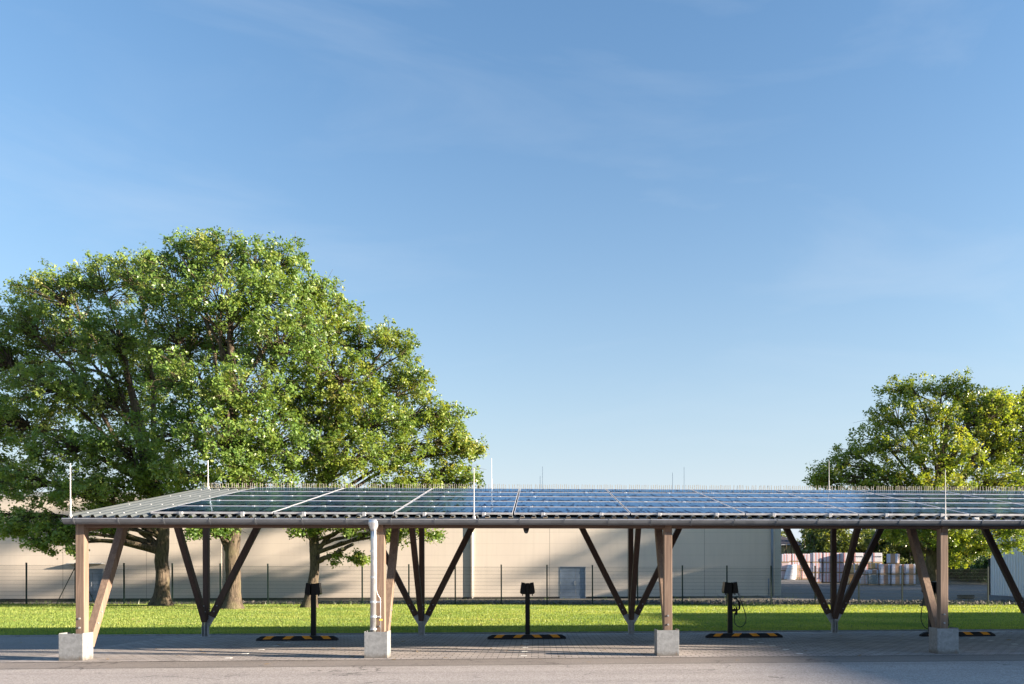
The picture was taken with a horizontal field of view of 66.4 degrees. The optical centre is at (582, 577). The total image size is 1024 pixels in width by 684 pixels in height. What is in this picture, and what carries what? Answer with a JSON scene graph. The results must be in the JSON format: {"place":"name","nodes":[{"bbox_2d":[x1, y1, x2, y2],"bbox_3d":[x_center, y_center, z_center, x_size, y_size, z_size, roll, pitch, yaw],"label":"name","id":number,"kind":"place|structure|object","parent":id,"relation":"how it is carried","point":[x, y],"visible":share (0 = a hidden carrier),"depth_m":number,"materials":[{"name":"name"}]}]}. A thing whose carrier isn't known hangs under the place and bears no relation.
{"place":"outdoors","nodes":[
{"label":"outdoors","id":0,"kind":"place"},
{"bbox_2d":[0,636,168,662],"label":"driveway","id":1,"kind":"structure","parent":0,"point":[14,649],"depth_m":16.75,"materials":[{"name":"grey asphalt"}]},
{"bbox_2d":[0,629,1023,636],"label":"kerb","id":2,"kind":"structure","parent":1,"relation":"on","point":[498,632],"depth_m":19.73,"materials":[{"name":"concrete"}]},
{"bbox_2d":[0,466,780,601],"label":"warehouse","id":3,"kind":"structure","parent":0,"point":[560,550],"depth_m":50.62,"materials":[{"name":"metal"}]},
{"bbox_2d":[89,570,99,600],"bbox_3d":[-31.054,0.474,49.317,1.300,2.010,0.151,0,0,-3],"label":"door","id":4,"kind":"structure","parent":3,"relation":"in","point":[94,575],"depth_m":49.34,"materials":[{"name":"metal"}]},
{"bbox_2d":[560,567,585,598],"bbox_3d":[-0.655,0.340,51.076,1.700,2.150,0.181,0,0,-3],"label":"door","id":5,"kind":"structure","parent":3,"relation":"in","point":[569,573],"depth_m":51.08,"materials":[{"name":"metal"}]},
{"bbox_2d":[5,596,856,604],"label":"path","id":6,"kind":"structure","parent":0,"point":[623,599],"depth_m":48.00,"materials":[{"name":"concrete"}]},
{"bbox_2d":[0,563,988,604],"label":"fence","id":7,"kind":"object","parent":6,"relation":"on","point":[4,580],"visible":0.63,"depth_m":42.90,"materials":[{"name":"grey metal"}]},
{"bbox_2d":[213,599,1016,604],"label":"gravel","id":8,"kind":"structure","parent":6,"relation":"on","point":[892,602],"depth_m":44.70,"materials":[{"name":"grey gravel"}]},
{"bbox_2d":[0,661,1023,683],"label":"road","id":9,"kind":"structure","parent":0,"point":[968,672],"depth_m":11.44,"materials":[{"name":"grey asphalt"}]},
{"bbox_2d":[0,655,1023,668],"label":"road edge","id":10,"kind":"object","parent":9,"relation":"on","point":[67,665],"visible":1,"depth_m":13.13,"materials":[{"name":"concrete"}]},
{"bbox_2d":[0,603,1023,634],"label":"lawn","id":11,"kind":"structure","parent":0,"point":[500,626],"depth_m":26.04,"materials":[{"name":"green plant"}]},
{"bbox_2d":[0,241,198,605],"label":"oak tree","id":12,"kind":"object","parent":11,"relation":"on","point":[97,488],"visible":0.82,"depth_m":38.00,"materials":[{"name":"green plant"}]},
{"bbox_2d":[119,225,340,609],"bbox_3d":[-16.142,-7.531,35.229,9.995,18.147,9.326,0,0,-3],"label":"oak tree","id":13,"kind":"object","parent":11,"relation":"on","point":[233,439],"visible":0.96,"depth_m":33.83,"materials":[{"name":"green plant"}]},
{"bbox_2d":[264,271,489,607],"bbox_3d":[-10.011,-6.602,37.440,9.829,16.431,7.226,0,0,-42],"label":"oak tree","id":14,"kind":"object","parent":11,"relation":"on","point":[329,460],"visible":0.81,"depth_m":36.77,"materials":[{"name":"green plant"}]},
{"bbox_2d":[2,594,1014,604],"bbox_3d":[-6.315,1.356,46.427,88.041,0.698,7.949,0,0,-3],"label":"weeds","id":15,"kind":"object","parent":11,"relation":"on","point":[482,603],"visible":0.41,"depth_m":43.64,"materials":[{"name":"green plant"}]},
{"bbox_2d":[12,604,1011,663],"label":"fallen leaves","id":16,"kind":"object","parent":11,"relation":"on","point":[365,605],"visible":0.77,"depth_m":28.34,"materials":[{"name":"brown plant"}]},
{"bbox_2d":[802,367,1023,606],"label":"oak tree","id":17,"kind":"object","parent":11,"relation":"on","point":[987,416],"visible":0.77,"depth_m":40.64,"materials":[{"name":"green plant"}]},
{"bbox_2d":[0,0,1023,549],"label":"sky","id":18,"kind":"structure","parent":0,"point":[646,242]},
{"bbox_2d":[5,630,1023,662],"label":"paving","id":19,"kind":"structure","parent":0,"point":[452,646],"depth_m":15.85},
{"bbox_2d":[256,636,338,640],"bbox_3d":[-6.470,1.371,17.667,1.800,0.102,0.152,0,0,-3],"label":"wheel stop","id":20,"kind":"object","parent":19,"relation":"on","point":[294,638],"visible":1,"depth_m":17.60,"materials":[{"name":"black rubber"}]},
{"bbox_2d":[305,583,321,635],"bbox_3d":[-6.579,0.772,19.034,0.370,1.300,0.300,0,0,-10],"label":"charging post","id":21,"kind":"object","parent":19,"relation":"on","point":[313,590],"visible":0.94,"depth_m":18.97,"materials":[{"name":"black plastic"}]},
{"bbox_2d":[487,634,565,638],"bbox_3d":[-1.288,1.360,17.965,1.800,0.102,0.152,0,0,-3],"label":"wheel stop","id":22,"kind":"object","parent":19,"relation":"on","point":[539,636],"visible":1,"depth_m":17.91,"materials":[{"name":"black rubber"}]},
{"bbox_2d":[520,582,534,633],"bbox_3d":[-1.368,0.761,19.333,0.370,1.300,0.300,0,0,-3],"label":"charging post","id":23,"kind":"object","parent":19,"relation":"on","point":[527,589],"visible":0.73,"depth_m":19.27,"materials":[{"name":"black plastic"}]},
{"bbox_2d":[59,458,1023,660],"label":"carport","id":24,"kind":"object","parent":19,"relation":"on","point":[657,510],"visible":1,"depth_m":14.90,"materials":[{"name":"brown wood"}]},
{"bbox_2d":[722,582,745,632],"bbox_3d":[3.825,0.750,19.626,0.591,1.300,0.300,0,0,0],"label":"charging post","id":25,"kind":"object","parent":19,"relation":"on","point":[729,589],"visible":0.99,"depth_m":19.57,"materials":[{"name":"black plastic"}]},
{"bbox_2d":[705,633,782,637],"bbox_3d":[3.784,1.349,18.256,1.800,0.102,0.152,0,0,-3],"label":"wheel stop","id":26,"kind":"object","parent":19,"relation":"on","point":[744,635],"visible":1,"depth_m":18.19,"materials":[{"name":"black rubber"}]},
{"bbox_2d":[921,581,948,631],"bbox_3d":[8.989,0.739,19.923,0.737,1.300,0.300,0,0,0],"label":"charging post","id":27,"kind":"object","parent":19,"relation":"on","point":[934,585],"visible":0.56,"depth_m":19.86,"materials":[{"name":"black plastic"}]},
{"bbox_2d":[919,632,995,636],"bbox_3d":[8.925,1.338,18.550,1.800,0.102,0.152,0,0,-3],"label":"wheel stop","id":28,"kind":"object","parent":19,"relation":"on","point":[924,634],"visible":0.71,"depth_m":18.50,"materials":[{"name":"black rubber"}]},
{"bbox_2d":[11,600,1023,668],"bbox_3d":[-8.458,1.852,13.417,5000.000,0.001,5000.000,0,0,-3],"label":"ground","id":29,"kind":"structure","parent":0,"point":[511,658],"depth_m":17.24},
{"bbox_2d":[781,518,987,563],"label":"woods","id":30,"kind":"object","parent":29,"relation":"on","point":[822,540],"visible":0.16,"depth_m":117.94,"materials":[{"name":"green plant"}]},
{"bbox_2d":[781,536,803,553],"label":"storage shed","id":31,"kind":"structure","parent":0,"point":[784,540],"depth_m":134.13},
{"bbox_2d":[759,578,1023,600],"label":"yard pavement","id":32,"kind":"structure","parent":0,"point":[825,588],"depth_m":58.60,"materials":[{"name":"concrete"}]},
{"bbox_2d":[781,571,784,579],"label":"brick pallet","id":33,"kind":"object","parent":32,"relation":"on","point":[782,574],"visible":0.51,"depth_m":99.02,"materials":[{"name":"grey plastic"}]},
{"bbox_2d":[781,563,788,570],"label":"brick pallet","id":34,"kind":"object","parent":33,"relation":"on","point":[783,565],"visible":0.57,"depth_m":99.04,"materials":[{"name":"white plastic"}]},
{"bbox_2d":[781,554,788,562],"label":"brick pallet","id":35,"kind":"object","parent":34,"relation":"on","point":[784,558],"visible":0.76,"depth_m":99.04,"materials":[{"name":"white plastic"}]},
{"bbox_2d":[784,565,796,579],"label":"wrapped bundle","id":36,"kind":"object","parent":32,"relation":"on","point":[789,574],"visible":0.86,"depth_m":98.20,"materials":[{"name":"white plastic"}]},
{"bbox_2d":[799,571,806,579],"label":"brick pallet","id":37,"kind":"object","parent":32,"relation":"on","point":[803,576],"visible":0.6,"depth_m":99.18,"materials":[{"name":"white plastic"}]},
{"bbox_2d":[812,573,821,582],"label":"brick pallet","id":38,"kind":"object","parent":32,"relation":"on","point":[819,577],"visible":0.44,"depth_m":82.79,"materials":[{"name":"white plastic"}]},
{"bbox_2d":[810,563,821,572],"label":"brick pallet","id":39,"kind":"object","parent":38,"relation":"on","point":[818,567],"visible":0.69,"depth_m":82.79,"materials":[{"name":"white plastic"}]},
{"bbox_2d":[810,553,821,562],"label":"brick pallet","id":40,"kind":"object","parent":39,"relation":"on","point":[815,557],"visible":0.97,"depth_m":82.83,"materials":[{"name":"white plastic"}]},
{"bbox_2d":[822,573,828,582],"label":"brick pallet","id":41,"kind":"object","parent":32,"relation":"on","point":[826,577],"visible":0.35,"depth_m":82.86,"materials":[{"name":"grey plastic"}]},
{"bbox_2d":[822,563,829,572],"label":"brick pallet","id":42,"kind":"object","parent":41,"relation":"on","point":[826,566],"visible":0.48,"depth_m":82.91,"materials":[{"name":"grey plastic"}]},
{"bbox_2d":[822,553,829,562],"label":"brick pallet","id":43,"kind":"object","parent":42,"relation":"on","point":[825,557],"visible":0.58,"depth_m":82.91,"materials":[{"name":"white plastic"}]},
{"bbox_2d":[837,573,841,582],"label":"brick pallet","id":44,"kind":"object","parent":32,"relation":"on","point":[839,575],"visible":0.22,"depth_m":83.00,"materials":[{"name":"plastic"}]},
{"bbox_2d":[837,563,841,572],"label":"brick pallet","id":45,"kind":"object","parent":44,"relation":"on","point":[839,568],"visible":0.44,"depth_m":83.01,"materials":[{"name":"plastic"}]},
{"bbox_2d":[837,553,841,562],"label":"brick pallet","id":46,"kind":"object","parent":45,"relation":"on","point":[839,557],"visible":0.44,"depth_m":82.99,"materials":[{"name":"white plastic"}]},
{"bbox_2d":[847,574,853,584],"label":"brick pallet","id":47,"kind":"object","parent":32,"relation":"on","point":[851,576],"visible":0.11,"depth_m":77.57,"materials":[{"name":"brown brick"}]},
{"bbox_2d":[850,564,858,573],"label":"brick pallet","id":48,"kind":"object","parent":47,"relation":"on","point":[853,567],"visible":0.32,"depth_m":77.57,"materials":[{"name":"brown brick"}]},
{"bbox_2d":[785,530,921,563],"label":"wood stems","id":49,"kind":"object","parent":32,"relation":"on","point":[910,554],"visible":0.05,"depth_m":119.29,"materials":[{"name":"brown plant"}]},
{"bbox_2d":[857,575,867,584],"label":"brick pallet","id":50,"kind":"object","parent":32,"relation":"on","point":[862,580],"visible":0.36,"depth_m":75.89,"materials":[{"name":"grey plastic"}]},
{"bbox_2d":[868,575,878,584],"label":"brick pallet","id":51,"kind":"object","parent":32,"relation":"on","point":[873,580],"visible":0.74,"depth_m":75.75,"materials":[{"name":"grey plastic"}]},
{"bbox_2d":[868,570,878,574],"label":"brick pallet","id":52,"kind":"object","parent":51,"relation":"on","point":[872,572],"visible":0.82,"depth_m":75.85,"materials":[{"name":"grey brick"}]},
{"bbox_2d":[868,563,878,569],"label":"brick pallet","id":53,"kind":"object","parent":52,"relation":"on","point":[872,566],"visible":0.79,"depth_m":76.57,"materials":[{"name":"brown brick"}]},
{"bbox_2d":[878,575,888,584],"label":"brick pallet","id":54,"kind":"object","parent":32,"relation":"on","point":[880,582],"visible":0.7,"depth_m":75.63,"materials":[{"name":"brown plastic"}]},
{"bbox_2d":[876,564,889,574],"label":"brick pallet","id":55,"kind":"object","parent":54,"relation":"on","point":[880,567],"visible":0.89,"depth_m":75.64,"materials":[{"name":"brown plastic"}]},
{"bbox_2d":[890,575,900,584],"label":"brick pallet","id":56,"kind":"object","parent":32,"relation":"on","point":[892,582],"visible":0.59,"depth_m":75.55,"materials":[{"name":"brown wood"}]},
{"bbox_2d":[890,564,901,574],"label":"brick pallet","id":57,"kind":"object","parent":56,"relation":"on","point":[894,566],"visible":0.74,"depth_m":75.55,"materials":[{"name":"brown wood"}]},
{"bbox_2d":[886,554,899,563],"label":"brick pallet","id":58,"kind":"object","parent":57,"relation":"on","point":[893,558],"visible":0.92,"depth_m":76.13,"materials":[{"name":"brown wood"}]},
{"bbox_2d":[903,575,915,584],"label":"brick pallet","id":59,"kind":"object","parent":32,"relation":"on","point":[907,582],"visible":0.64,"depth_m":75.47,"materials":[{"name":"grey wood"}]},
{"bbox_2d":[902,564,915,574],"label":"brick pallet","id":60,"kind":"object","parent":59,"relation":"on","point":[907,567],"visible":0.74,"depth_m":75.48,"materials":[{"name":"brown wood"}]},
{"bbox_2d":[988,529,1023,600],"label":"ribbed hall","id":61,"kind":"structure","parent":32,"relation":"on","point":[998,585],"depth_m":52.38,"materials":[{"name":"grey metal"}]},
{"bbox_2d":[851,601,1011,604],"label":"yard","id":62,"kind":"structure","parent":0,"point":[917,604],"depth_m":45.02,"materials":[{"name":"stone"}]},
{"bbox_2d":[915,574,986,584],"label":"bank","id":63,"kind":"structure","parent":0,"point":[956,581],"depth_m":78.51,"materials":[{"name":"soil"}]},
{"bbox_2d":[910,554,987,582],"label":"undergrowth","id":64,"kind":"object","parent":63,"relation":"on","point":[980,564],"visible":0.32,"depth_m":78.56,"materials":[{"name":"green plant"}]},
{"bbox_2d":[957,595,974,598],"bbox_3d":[24.030,1.204,48.866,0.910,0.250,0.460,0,0,-3],"label":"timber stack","id":65,"kind":"object","parent":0,"point":[966,597],"visible":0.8,"depth_m":48.66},
{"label":"brick pallet","id":66,"kind":"object","parent":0,"visible":0},
{"bbox_2d":[842,553,852,562],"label":"brick pallet","id":67,"kind":"object","parent":66,"relation":"on","point":[844,555],"visible":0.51,"depth_m":82.41,"materials":[{"name":"white wood"}]},
{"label":"brick pallet","id":68,"kind":"object","parent":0,"visible":0},
{"bbox_2d":[853,553,862,562],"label":"brick pallet","id":69,"kind":"object","parent":68,"relation":"on","point":[858,557],"visible":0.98,"depth_m":82.44,"materials":[{"name":"white plastic"}]},
{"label":"brick pallet","id":70,"kind":"object","parent":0,"visible":0},
{"bbox_2d":[863,553,872,562],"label":"brick pallet","id":71,"kind":"object","parent":70,"relation":"on","point":[871,559],"visible":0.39,"depth_m":82.60,"materials":[{"name":"white wood"}]},
{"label":"brick pallet","id":72,"kind":"object","parent":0,"visible":0},
{"bbox_2d":[873,553,882,562],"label":"brick pallet","id":73,"kind":"object","parent":72,"relation":"on","point":[877,557],"visible":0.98,"depth_m":82.58,"materials":[{"name":"white wood"}]},
{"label":"brick pallet","id":74,"kind":"object","parent":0,"visible":0},
{"bbox_2d":[803,554,809,562],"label":"brick pallet","id":75,"kind":"object","parent":74,"relation":"on","point":[806,556],"visible":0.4,"depth_m":99.19,"materials":[{"name":"white wood"}]},
{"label":"brick pallet","id":76,"kind":"object","parent":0,"visible":0},
{"bbox_2d":[791,554,798,561],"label":"brick pallet","id":77,"kind":"object","parent":76,"relation":"on","point":[794,558],"visible":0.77,"depth_m":103.38,"materials":[{"name":"white wood"}]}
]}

